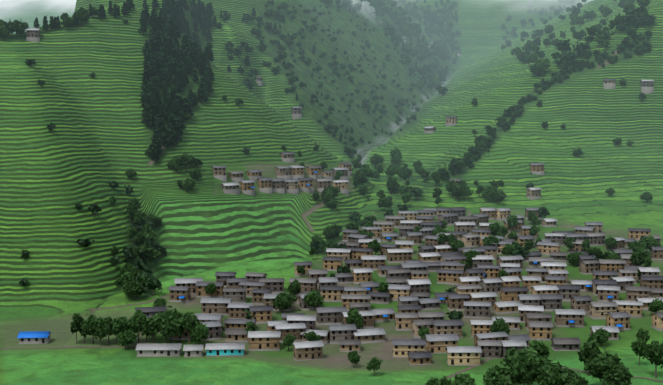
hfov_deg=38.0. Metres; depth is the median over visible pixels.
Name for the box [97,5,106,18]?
tree
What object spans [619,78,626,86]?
tree
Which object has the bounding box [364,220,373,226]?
tree
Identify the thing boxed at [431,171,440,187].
tree
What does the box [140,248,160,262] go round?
tree
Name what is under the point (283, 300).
tree
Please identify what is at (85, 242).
tree
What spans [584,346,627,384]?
tree
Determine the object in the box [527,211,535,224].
tree
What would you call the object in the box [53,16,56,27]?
tree
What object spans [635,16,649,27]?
tree
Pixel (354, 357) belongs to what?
tree
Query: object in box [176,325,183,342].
tree
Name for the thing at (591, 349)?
tree
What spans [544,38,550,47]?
tree
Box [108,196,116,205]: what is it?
tree
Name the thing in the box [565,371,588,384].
tree
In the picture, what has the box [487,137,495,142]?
tree
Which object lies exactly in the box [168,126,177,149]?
tree
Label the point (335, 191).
tree
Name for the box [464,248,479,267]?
tree
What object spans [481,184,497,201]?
tree
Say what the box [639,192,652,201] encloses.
tree
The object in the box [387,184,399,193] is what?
tree
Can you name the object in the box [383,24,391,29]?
tree
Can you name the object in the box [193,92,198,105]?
tree
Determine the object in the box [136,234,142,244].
tree
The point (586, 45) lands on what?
tree
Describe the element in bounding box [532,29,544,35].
tree
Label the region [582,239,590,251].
tree
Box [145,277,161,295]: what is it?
tree
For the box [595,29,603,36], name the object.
tree
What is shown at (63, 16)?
tree
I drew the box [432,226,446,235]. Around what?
tree
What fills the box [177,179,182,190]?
tree
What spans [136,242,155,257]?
tree
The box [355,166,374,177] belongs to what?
tree
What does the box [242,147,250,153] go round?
tree
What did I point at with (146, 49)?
tree
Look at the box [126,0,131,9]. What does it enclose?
tree
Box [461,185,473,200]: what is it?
tree
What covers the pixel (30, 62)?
tree
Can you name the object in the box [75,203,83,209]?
tree
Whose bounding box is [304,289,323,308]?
tree
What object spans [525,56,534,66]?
tree
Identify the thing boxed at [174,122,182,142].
tree
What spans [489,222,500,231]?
tree
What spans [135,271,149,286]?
tree
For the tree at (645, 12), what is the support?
on the terrain
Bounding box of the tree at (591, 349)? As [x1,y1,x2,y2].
[577,340,599,375]
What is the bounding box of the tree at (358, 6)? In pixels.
[354,2,361,11]
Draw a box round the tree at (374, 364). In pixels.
[366,356,382,374]
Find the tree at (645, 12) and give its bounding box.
[642,10,648,15]
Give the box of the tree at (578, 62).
[574,59,580,66]
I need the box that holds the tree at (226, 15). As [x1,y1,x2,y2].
[222,10,230,20]
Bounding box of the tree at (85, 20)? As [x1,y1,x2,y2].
[72,9,89,25]
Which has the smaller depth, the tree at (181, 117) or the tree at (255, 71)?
the tree at (181, 117)
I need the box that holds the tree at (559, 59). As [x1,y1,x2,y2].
[554,55,567,69]
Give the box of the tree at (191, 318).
[183,312,198,343]
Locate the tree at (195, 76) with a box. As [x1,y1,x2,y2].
[192,69,198,83]
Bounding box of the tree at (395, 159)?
[390,153,399,163]
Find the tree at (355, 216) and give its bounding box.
[348,213,359,221]
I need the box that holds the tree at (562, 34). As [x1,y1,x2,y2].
[560,31,565,38]
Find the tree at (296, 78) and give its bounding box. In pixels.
[289,75,298,81]
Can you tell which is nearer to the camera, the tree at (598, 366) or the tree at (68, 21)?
the tree at (598, 366)
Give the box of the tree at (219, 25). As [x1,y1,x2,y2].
[215,22,224,28]
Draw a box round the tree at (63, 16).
[60,13,67,27]
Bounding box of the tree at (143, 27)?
[137,16,148,35]
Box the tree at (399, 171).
[396,168,402,181]
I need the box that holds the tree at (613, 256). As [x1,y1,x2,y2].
[607,252,620,259]
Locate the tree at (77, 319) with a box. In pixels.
[70,313,83,343]
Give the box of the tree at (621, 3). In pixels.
[617,0,625,9]
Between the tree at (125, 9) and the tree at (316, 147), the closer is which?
the tree at (316, 147)
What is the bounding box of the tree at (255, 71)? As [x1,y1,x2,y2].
[252,69,260,74]
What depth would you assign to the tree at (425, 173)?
684.25 m
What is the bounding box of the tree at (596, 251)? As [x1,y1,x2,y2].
[585,247,603,258]
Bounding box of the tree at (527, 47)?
[522,44,531,51]
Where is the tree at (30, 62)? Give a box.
[24,59,36,65]
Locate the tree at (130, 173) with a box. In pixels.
[125,168,136,177]
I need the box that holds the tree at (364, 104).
[361,102,367,107]
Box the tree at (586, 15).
[583,10,595,20]
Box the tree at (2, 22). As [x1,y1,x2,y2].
[0,19,6,26]
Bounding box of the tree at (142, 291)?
[135,282,145,296]
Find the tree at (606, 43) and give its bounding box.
[603,40,609,47]
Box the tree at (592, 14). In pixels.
[589,10,596,20]
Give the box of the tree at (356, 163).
[351,159,361,170]
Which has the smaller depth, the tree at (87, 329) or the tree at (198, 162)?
the tree at (87, 329)
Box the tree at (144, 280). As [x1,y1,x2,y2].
[134,273,150,287]
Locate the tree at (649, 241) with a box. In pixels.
[641,235,660,253]
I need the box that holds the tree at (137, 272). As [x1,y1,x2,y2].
[134,269,143,276]
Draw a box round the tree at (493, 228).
[489,224,498,235]
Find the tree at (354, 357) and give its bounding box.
[347,351,360,364]
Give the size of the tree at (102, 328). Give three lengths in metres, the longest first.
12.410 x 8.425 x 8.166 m
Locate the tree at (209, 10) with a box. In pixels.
[206,4,212,15]
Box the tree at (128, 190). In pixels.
[124,185,133,195]
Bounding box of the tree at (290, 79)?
[287,77,295,83]
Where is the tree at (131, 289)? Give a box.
[121,280,141,299]
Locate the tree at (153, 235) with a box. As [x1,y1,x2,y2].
[139,227,157,243]
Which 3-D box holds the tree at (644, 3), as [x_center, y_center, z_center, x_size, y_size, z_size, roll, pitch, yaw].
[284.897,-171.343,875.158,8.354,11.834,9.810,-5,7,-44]
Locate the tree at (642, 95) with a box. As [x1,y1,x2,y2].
[639,92,645,98]
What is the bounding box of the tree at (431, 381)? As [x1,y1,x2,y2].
[425,377,441,384]
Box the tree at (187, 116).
[184,112,191,120]
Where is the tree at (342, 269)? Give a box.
[337,265,353,272]
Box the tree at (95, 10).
[91,7,98,18]
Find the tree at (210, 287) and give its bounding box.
[204,282,215,297]
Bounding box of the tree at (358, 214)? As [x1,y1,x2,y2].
[349,211,362,222]
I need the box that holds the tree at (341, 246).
[335,243,347,248]
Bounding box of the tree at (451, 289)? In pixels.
[445,287,455,291]
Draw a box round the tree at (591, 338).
[588,335,594,341]
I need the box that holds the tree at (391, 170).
[384,163,398,176]
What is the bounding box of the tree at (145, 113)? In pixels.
[141,105,149,123]
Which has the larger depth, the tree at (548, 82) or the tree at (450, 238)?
the tree at (548, 82)
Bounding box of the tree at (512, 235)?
[508,230,516,240]
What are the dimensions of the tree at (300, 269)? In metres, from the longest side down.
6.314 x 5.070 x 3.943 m
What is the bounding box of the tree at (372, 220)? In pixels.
[360,216,374,226]
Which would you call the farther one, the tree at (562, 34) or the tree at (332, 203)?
the tree at (562, 34)
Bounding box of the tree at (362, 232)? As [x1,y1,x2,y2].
[359,229,368,234]
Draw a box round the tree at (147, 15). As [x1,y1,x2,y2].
[145,6,149,18]
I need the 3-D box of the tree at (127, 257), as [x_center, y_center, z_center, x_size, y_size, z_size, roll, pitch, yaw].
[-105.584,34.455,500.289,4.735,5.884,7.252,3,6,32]
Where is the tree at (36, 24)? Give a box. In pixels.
[33,17,39,27]
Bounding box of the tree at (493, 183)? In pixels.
[489,180,498,187]
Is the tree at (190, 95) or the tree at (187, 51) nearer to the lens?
the tree at (190, 95)
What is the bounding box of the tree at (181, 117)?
[178,112,186,129]
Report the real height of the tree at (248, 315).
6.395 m
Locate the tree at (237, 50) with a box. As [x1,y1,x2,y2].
[233,46,243,54]
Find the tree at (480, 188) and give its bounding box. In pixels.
[475,184,483,197]
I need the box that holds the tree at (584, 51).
[578,49,592,57]
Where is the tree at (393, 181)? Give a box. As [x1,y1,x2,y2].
[388,178,399,186]
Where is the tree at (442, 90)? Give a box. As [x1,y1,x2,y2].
[436,86,447,95]
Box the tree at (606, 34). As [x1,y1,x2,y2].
[601,30,611,39]
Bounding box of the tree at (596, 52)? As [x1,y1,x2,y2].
[593,49,599,54]
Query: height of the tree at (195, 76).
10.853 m
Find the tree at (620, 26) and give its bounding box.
[615,23,625,32]
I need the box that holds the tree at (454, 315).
[446,310,463,319]
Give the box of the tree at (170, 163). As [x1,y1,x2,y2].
[166,157,174,168]
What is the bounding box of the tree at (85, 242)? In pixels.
[77,238,94,247]
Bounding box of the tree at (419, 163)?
[412,160,422,167]
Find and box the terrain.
[0,0,662,384]
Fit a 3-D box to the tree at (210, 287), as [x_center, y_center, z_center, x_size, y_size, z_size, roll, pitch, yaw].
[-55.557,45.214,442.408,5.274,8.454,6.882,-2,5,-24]
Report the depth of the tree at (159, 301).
416.12 m
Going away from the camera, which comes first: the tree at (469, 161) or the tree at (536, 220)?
the tree at (536, 220)
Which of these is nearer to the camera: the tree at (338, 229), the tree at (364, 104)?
the tree at (338, 229)
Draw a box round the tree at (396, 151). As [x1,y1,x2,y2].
[390,146,401,159]
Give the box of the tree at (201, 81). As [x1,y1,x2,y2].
[198,78,203,88]
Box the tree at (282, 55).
[276,51,286,59]
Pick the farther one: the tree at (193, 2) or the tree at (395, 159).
the tree at (193, 2)
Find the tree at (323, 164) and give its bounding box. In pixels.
[320,161,327,170]
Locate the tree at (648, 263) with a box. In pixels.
[643,257,651,266]
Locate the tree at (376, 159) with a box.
[369,152,384,164]
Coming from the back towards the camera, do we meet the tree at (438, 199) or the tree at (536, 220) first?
the tree at (438, 199)
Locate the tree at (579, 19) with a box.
[573,16,583,23]
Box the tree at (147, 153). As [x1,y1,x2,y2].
[144,147,158,156]
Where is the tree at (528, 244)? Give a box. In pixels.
[523,240,534,249]
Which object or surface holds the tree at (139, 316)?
on the terrain
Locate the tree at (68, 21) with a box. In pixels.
[61,15,75,27]
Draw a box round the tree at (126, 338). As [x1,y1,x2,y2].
[117,329,137,348]
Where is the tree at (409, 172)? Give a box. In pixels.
[405,169,412,180]
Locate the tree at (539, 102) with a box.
[536,100,541,107]
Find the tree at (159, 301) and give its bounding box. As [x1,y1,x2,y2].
[153,296,166,306]
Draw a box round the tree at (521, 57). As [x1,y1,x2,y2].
[517,52,530,61]
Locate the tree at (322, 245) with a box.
[319,239,325,254]
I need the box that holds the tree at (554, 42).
[550,38,559,46]
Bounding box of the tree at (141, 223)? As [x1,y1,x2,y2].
[136,217,154,231]
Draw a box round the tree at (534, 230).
[529,225,539,236]
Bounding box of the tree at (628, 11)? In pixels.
[623,8,634,15]
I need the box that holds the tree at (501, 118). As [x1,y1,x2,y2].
[496,116,505,121]
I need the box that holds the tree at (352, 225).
[345,220,359,230]
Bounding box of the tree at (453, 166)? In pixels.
[449,160,459,170]
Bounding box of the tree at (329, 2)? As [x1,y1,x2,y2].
[324,0,333,6]
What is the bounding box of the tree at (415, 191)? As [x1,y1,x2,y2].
[408,187,424,200]
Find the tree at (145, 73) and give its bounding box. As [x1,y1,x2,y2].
[141,64,149,81]
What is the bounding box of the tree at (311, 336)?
[302,331,320,340]
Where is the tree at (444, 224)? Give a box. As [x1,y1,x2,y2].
[442,220,447,228]
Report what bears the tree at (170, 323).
on the terrain
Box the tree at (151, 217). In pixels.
[147,214,162,224]
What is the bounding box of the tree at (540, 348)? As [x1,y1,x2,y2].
[529,340,549,358]
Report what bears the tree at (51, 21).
on the terrain
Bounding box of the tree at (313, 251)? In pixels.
[309,247,316,254]
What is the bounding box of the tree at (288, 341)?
[282,333,296,350]
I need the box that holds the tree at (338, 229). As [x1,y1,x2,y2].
[326,222,342,239]
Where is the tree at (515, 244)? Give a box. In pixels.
[512,241,521,247]
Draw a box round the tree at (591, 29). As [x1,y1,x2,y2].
[585,25,595,35]
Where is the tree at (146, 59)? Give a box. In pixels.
[143,54,148,65]
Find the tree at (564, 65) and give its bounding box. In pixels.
[561,60,568,73]
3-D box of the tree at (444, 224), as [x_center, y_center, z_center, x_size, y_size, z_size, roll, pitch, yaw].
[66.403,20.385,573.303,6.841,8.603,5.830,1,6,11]
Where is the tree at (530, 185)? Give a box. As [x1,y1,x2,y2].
[525,181,533,187]
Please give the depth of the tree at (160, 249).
522.60 m
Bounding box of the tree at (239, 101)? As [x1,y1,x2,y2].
[235,99,243,103]
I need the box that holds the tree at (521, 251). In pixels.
[511,246,529,257]
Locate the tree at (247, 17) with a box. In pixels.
[241,13,251,21]
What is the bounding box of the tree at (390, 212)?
[383,209,393,215]
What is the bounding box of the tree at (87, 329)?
[81,315,97,343]
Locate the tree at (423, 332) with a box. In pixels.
[418,327,429,338]
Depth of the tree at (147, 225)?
525.92 m
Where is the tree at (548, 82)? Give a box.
[544,79,551,85]
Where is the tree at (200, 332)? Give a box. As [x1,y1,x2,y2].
[189,320,210,344]
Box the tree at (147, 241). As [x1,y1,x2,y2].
[138,237,151,244]
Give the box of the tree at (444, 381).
[434,375,454,384]
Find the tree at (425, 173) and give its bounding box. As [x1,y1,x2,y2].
[421,170,429,181]
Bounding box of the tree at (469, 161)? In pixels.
[466,157,472,165]
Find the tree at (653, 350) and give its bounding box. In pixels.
[643,340,662,377]
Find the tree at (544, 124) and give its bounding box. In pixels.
[541,122,548,127]
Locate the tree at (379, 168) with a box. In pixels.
[374,164,383,173]
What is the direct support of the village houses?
on the terrain
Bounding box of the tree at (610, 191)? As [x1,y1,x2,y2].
[605,187,614,195]
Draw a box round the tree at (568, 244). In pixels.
[564,237,576,249]
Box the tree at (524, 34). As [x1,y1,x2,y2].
[520,31,528,37]
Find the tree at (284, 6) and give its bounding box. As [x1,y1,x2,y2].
[281,3,289,9]
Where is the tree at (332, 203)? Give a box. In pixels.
[326,198,338,210]
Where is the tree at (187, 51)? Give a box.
[182,47,193,61]
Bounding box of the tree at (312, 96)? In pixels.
[310,94,317,98]
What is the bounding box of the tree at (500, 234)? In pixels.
[495,232,504,237]
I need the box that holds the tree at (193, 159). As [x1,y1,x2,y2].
[188,155,195,163]
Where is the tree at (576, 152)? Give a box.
[572,148,581,157]
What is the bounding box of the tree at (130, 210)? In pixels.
[126,204,135,221]
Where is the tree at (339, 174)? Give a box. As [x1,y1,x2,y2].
[334,170,342,179]
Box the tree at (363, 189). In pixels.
[359,183,369,193]
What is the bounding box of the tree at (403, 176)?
[401,172,406,183]
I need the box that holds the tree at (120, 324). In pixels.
[111,316,129,334]
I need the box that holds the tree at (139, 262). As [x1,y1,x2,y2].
[135,258,145,269]
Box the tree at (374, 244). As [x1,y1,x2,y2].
[367,239,380,254]
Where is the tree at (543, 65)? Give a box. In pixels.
[529,58,549,76]
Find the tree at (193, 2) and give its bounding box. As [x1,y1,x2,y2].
[190,0,195,6]
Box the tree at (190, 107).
[186,99,193,115]
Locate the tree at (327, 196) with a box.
[321,189,332,202]
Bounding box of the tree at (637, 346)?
[630,339,645,365]
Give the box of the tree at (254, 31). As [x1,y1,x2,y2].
[249,27,259,35]
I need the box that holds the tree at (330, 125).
[327,123,334,129]
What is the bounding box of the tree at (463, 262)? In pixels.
[459,261,467,269]
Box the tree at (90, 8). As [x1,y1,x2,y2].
[88,4,93,18]
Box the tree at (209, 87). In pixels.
[206,77,213,95]
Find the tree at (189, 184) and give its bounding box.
[182,176,195,192]
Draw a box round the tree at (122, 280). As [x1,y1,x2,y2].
[113,270,135,287]
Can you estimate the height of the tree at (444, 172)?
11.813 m
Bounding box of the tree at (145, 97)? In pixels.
[139,91,148,106]
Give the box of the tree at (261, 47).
[257,44,267,51]
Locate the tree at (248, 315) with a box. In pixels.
[244,309,254,318]
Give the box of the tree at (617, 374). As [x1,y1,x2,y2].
[602,364,632,384]
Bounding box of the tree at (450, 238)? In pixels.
[445,233,455,244]
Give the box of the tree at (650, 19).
[638,15,656,27]
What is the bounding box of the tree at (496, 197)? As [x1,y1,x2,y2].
[491,192,502,201]
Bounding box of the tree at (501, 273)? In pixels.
[498,268,507,277]
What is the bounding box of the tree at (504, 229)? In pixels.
[500,226,507,234]
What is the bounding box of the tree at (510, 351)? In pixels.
[500,348,516,366]
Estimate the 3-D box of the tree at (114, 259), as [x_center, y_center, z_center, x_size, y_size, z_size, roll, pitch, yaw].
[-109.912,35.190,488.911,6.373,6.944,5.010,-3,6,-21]
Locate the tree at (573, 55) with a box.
[564,51,576,65]
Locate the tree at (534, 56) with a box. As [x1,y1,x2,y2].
[530,51,538,60]
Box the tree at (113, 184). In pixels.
[109,181,118,190]
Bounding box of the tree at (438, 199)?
[435,196,441,203]
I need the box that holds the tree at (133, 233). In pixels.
[127,227,137,244]
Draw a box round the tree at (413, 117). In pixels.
[410,114,416,120]
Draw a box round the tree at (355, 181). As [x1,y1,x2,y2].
[353,178,357,186]
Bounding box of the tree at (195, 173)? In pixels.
[189,168,202,180]
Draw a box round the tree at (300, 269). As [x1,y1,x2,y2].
[296,266,304,276]
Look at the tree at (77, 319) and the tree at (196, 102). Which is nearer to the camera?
the tree at (77, 319)
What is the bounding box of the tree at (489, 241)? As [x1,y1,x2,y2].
[481,234,500,245]
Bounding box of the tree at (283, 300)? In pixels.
[270,290,296,312]
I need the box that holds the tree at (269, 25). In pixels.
[264,21,272,28]
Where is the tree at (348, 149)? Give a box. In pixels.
[344,147,351,152]
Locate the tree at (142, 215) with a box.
[129,209,147,219]
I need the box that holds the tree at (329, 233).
[322,225,335,239]
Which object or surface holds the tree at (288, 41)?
on the terrain
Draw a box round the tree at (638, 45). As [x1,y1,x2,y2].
[634,43,642,48]
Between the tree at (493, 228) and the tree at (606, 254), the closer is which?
the tree at (606, 254)
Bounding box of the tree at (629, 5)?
[623,3,635,9]
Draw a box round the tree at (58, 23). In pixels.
[56,16,60,29]
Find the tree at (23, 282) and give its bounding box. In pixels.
[19,278,28,287]
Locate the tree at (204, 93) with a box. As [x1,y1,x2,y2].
[199,85,208,100]
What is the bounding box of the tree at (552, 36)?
[548,33,555,39]
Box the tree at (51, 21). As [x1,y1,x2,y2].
[49,16,55,28]
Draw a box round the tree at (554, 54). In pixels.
[551,51,560,58]
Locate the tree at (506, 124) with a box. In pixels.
[503,122,510,129]
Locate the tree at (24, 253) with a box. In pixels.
[20,250,29,257]
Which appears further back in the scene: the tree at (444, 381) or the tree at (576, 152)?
the tree at (576, 152)
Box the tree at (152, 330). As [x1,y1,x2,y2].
[145,314,159,342]
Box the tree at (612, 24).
[608,20,615,35]
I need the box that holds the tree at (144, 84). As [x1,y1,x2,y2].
[140,79,148,95]
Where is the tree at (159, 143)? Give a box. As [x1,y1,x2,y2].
[156,134,163,152]
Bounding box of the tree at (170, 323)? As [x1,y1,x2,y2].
[152,306,186,342]
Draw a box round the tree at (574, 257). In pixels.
[567,250,586,265]
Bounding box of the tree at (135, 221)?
[133,216,138,228]
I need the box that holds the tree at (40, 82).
[37,80,45,85]
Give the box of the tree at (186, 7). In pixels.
[184,0,189,12]
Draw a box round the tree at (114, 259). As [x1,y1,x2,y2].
[108,255,120,266]
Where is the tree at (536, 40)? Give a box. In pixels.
[534,36,539,43]
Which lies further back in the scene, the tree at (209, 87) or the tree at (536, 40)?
the tree at (536, 40)
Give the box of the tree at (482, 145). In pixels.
[477,142,486,148]
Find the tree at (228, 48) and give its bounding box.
[224,46,233,53]
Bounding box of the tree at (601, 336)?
[589,327,611,345]
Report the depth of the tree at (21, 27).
635.11 m
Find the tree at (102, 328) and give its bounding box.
[92,317,111,344]
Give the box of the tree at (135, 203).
[127,198,140,209]
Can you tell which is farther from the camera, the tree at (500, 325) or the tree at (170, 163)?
the tree at (170, 163)
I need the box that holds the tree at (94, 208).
[88,204,101,217]
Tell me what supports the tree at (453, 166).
on the terrain
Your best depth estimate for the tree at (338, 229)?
590.21 m
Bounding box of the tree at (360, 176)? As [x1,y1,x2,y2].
[354,172,368,184]
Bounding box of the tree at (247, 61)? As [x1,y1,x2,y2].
[244,55,250,68]
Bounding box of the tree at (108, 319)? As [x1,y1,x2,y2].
[105,316,113,342]
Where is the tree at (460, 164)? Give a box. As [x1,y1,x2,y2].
[456,160,465,169]
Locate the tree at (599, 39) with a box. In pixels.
[594,34,603,49]
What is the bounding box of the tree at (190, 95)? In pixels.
[188,88,194,109]
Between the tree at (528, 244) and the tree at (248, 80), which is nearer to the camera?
the tree at (528, 244)
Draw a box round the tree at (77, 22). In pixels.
[73,11,79,24]
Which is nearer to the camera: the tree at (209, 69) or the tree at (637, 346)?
the tree at (637, 346)
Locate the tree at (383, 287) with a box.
[376,280,388,292]
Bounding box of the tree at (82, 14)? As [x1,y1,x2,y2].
[74,7,89,26]
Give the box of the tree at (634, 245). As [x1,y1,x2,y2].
[627,240,645,250]
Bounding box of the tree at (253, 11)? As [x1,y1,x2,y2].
[251,8,255,15]
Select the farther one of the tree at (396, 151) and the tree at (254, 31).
the tree at (254, 31)
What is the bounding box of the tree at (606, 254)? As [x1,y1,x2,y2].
[600,251,609,258]
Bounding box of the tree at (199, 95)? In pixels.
[196,88,203,102]
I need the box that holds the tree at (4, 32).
[0,25,10,40]
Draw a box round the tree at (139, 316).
[130,309,146,342]
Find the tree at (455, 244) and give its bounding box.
[449,238,464,251]
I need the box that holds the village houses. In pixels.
[17,28,662,365]
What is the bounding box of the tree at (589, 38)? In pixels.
[584,35,594,41]
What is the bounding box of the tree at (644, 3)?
[640,0,649,6]
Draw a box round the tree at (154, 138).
[149,133,160,155]
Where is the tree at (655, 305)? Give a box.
[648,297,662,312]
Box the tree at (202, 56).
[197,53,206,74]
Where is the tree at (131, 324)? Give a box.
[126,316,135,332]
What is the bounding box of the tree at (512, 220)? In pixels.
[506,215,518,230]
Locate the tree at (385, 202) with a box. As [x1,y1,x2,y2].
[376,195,391,210]
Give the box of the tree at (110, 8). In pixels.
[107,0,112,15]
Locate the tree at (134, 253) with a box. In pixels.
[131,248,138,265]
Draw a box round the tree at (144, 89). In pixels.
[140,88,148,101]
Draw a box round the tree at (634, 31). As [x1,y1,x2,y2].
[627,25,636,34]
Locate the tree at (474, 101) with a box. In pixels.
[471,97,477,105]
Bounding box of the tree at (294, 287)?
[287,279,300,295]
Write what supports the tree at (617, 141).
on the terrain
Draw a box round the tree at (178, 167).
[173,162,184,170]
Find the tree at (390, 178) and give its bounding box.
[386,176,396,185]
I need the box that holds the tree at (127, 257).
[122,253,131,262]
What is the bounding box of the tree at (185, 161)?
[179,155,191,167]
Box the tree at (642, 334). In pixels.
[636,328,649,343]
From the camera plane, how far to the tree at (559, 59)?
827.36 m
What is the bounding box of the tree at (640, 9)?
[633,6,646,14]
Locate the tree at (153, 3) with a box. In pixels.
[151,0,158,7]
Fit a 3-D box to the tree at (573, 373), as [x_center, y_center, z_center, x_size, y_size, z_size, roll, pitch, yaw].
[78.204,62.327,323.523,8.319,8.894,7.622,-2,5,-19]
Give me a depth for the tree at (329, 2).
1239.29 m
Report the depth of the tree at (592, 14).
1126.93 m
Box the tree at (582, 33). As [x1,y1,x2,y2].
[580,29,586,36]
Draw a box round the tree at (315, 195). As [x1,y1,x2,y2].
[312,191,319,199]
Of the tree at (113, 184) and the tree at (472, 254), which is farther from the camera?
the tree at (113, 184)
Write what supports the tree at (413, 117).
on the terrain
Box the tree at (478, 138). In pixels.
[474,135,481,141]
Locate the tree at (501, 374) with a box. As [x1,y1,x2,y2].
[482,361,518,384]
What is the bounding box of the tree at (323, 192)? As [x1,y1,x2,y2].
[321,187,329,195]
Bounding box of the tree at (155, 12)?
[149,8,158,22]
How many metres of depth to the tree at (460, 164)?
691.00 m
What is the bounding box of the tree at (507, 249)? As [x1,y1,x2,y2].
[500,244,515,255]
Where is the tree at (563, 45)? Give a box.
[556,39,571,50]
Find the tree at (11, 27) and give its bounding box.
[5,19,17,34]
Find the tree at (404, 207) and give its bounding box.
[397,204,410,210]
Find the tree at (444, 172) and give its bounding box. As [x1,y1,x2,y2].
[438,168,449,182]
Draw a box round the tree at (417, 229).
[413,226,421,231]
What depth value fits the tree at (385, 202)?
630.37 m
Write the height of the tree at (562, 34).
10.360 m
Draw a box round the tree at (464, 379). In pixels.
[453,372,475,384]
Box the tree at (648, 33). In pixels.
[644,31,652,36]
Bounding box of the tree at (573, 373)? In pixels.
[562,366,578,378]
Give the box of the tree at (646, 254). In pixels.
[630,247,650,265]
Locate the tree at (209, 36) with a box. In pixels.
[206,29,212,40]
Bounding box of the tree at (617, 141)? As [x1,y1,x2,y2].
[612,138,622,145]
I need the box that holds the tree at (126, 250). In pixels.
[123,246,142,259]
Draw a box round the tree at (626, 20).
[621,15,638,27]
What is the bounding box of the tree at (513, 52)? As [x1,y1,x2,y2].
[511,47,522,54]
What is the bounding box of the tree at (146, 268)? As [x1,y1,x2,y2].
[136,263,154,274]
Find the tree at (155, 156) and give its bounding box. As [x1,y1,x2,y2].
[151,144,159,163]
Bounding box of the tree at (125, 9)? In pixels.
[121,2,129,14]
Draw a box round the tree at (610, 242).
[603,237,617,249]
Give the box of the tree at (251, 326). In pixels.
[245,321,256,335]
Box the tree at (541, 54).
[538,51,544,58]
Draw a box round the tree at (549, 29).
[544,23,553,35]
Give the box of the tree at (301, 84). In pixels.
[298,82,306,88]
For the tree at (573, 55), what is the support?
on the terrain
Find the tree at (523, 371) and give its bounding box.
[512,353,535,384]
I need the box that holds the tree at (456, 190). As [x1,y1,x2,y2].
[451,184,463,201]
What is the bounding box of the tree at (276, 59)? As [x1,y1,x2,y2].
[273,57,279,63]
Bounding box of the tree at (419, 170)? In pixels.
[415,166,424,174]
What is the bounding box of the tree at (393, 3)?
[390,0,396,5]
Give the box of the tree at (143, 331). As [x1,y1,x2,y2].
[140,316,151,341]
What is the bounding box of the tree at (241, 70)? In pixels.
[237,66,244,74]
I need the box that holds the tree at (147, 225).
[141,222,152,231]
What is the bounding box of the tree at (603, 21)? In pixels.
[599,19,608,24]
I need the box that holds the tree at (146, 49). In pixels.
[142,40,151,55]
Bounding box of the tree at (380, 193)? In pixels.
[376,190,385,197]
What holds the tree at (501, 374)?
on the terrain
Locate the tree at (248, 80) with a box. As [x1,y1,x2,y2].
[244,76,254,89]
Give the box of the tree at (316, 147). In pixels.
[313,144,318,150]
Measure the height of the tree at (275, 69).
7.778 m
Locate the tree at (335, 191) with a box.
[328,185,340,196]
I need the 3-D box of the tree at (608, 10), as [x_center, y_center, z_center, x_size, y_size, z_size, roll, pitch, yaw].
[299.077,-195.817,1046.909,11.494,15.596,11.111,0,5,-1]
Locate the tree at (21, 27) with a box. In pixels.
[15,19,26,38]
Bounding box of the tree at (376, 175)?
[371,169,380,180]
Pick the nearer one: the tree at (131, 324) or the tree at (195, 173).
the tree at (131, 324)
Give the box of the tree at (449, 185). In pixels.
[445,180,455,196]
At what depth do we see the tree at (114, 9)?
681.89 m
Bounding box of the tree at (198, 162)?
[195,159,202,168]
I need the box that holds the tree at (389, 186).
[386,183,393,193]
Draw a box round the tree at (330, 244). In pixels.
[325,239,337,247]
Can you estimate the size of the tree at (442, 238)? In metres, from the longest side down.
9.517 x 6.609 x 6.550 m
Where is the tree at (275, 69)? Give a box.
[271,66,281,74]
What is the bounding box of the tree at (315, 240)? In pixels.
[310,235,319,253]
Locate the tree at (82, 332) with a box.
[79,320,87,343]
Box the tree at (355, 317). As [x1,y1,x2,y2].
[345,307,364,328]
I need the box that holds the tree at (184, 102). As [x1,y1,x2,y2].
[182,97,191,113]
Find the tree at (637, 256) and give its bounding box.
[631,249,644,265]
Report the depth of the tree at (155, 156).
574.17 m
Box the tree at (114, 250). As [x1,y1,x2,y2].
[110,246,118,254]
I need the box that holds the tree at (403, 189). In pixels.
[399,184,410,194]
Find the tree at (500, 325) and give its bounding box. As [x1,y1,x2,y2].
[489,317,509,334]
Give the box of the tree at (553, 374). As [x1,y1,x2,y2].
[533,358,570,384]
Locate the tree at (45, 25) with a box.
[40,15,48,32]
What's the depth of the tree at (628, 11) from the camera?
846.11 m
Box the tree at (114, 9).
[111,3,118,16]
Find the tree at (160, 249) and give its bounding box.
[153,243,167,259]
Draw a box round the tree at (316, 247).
[310,244,319,253]
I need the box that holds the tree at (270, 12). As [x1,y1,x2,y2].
[264,8,274,16]
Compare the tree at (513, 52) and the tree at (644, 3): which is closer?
the tree at (644, 3)
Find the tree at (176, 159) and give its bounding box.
[173,156,179,166]
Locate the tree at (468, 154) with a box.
[465,151,472,157]
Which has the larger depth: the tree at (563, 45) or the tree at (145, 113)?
the tree at (563, 45)
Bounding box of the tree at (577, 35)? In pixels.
[572,30,583,39]
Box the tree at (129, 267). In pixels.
[120,262,136,274]
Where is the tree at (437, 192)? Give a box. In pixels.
[432,188,442,197]
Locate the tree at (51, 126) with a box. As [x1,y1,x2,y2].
[46,122,55,129]
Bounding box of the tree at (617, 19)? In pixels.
[614,13,622,26]
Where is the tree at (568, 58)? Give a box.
[561,50,576,64]
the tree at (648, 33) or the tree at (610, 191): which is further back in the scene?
the tree at (648, 33)
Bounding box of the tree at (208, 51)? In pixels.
[205,44,213,60]
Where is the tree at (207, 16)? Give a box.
[205,12,213,26]
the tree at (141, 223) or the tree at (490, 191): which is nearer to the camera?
the tree at (141, 223)
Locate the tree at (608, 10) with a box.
[601,5,612,14]
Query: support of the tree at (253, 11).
on the terrain
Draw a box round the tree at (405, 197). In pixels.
[401,192,410,204]
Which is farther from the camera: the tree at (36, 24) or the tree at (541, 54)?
the tree at (541, 54)
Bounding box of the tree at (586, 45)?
[572,42,590,49]
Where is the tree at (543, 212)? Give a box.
[537,207,549,217]
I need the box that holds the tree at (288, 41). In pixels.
[285,38,291,48]
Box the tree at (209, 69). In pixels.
[207,67,214,81]
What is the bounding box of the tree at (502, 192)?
[497,190,506,198]
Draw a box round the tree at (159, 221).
[155,216,162,226]
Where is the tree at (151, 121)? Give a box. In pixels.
[146,111,154,129]
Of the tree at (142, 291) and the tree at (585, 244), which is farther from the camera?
the tree at (585, 244)
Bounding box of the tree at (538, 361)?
[504,345,550,384]
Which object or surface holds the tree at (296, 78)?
on the terrain
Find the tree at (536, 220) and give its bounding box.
[531,215,541,225]
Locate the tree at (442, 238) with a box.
[437,233,446,244]

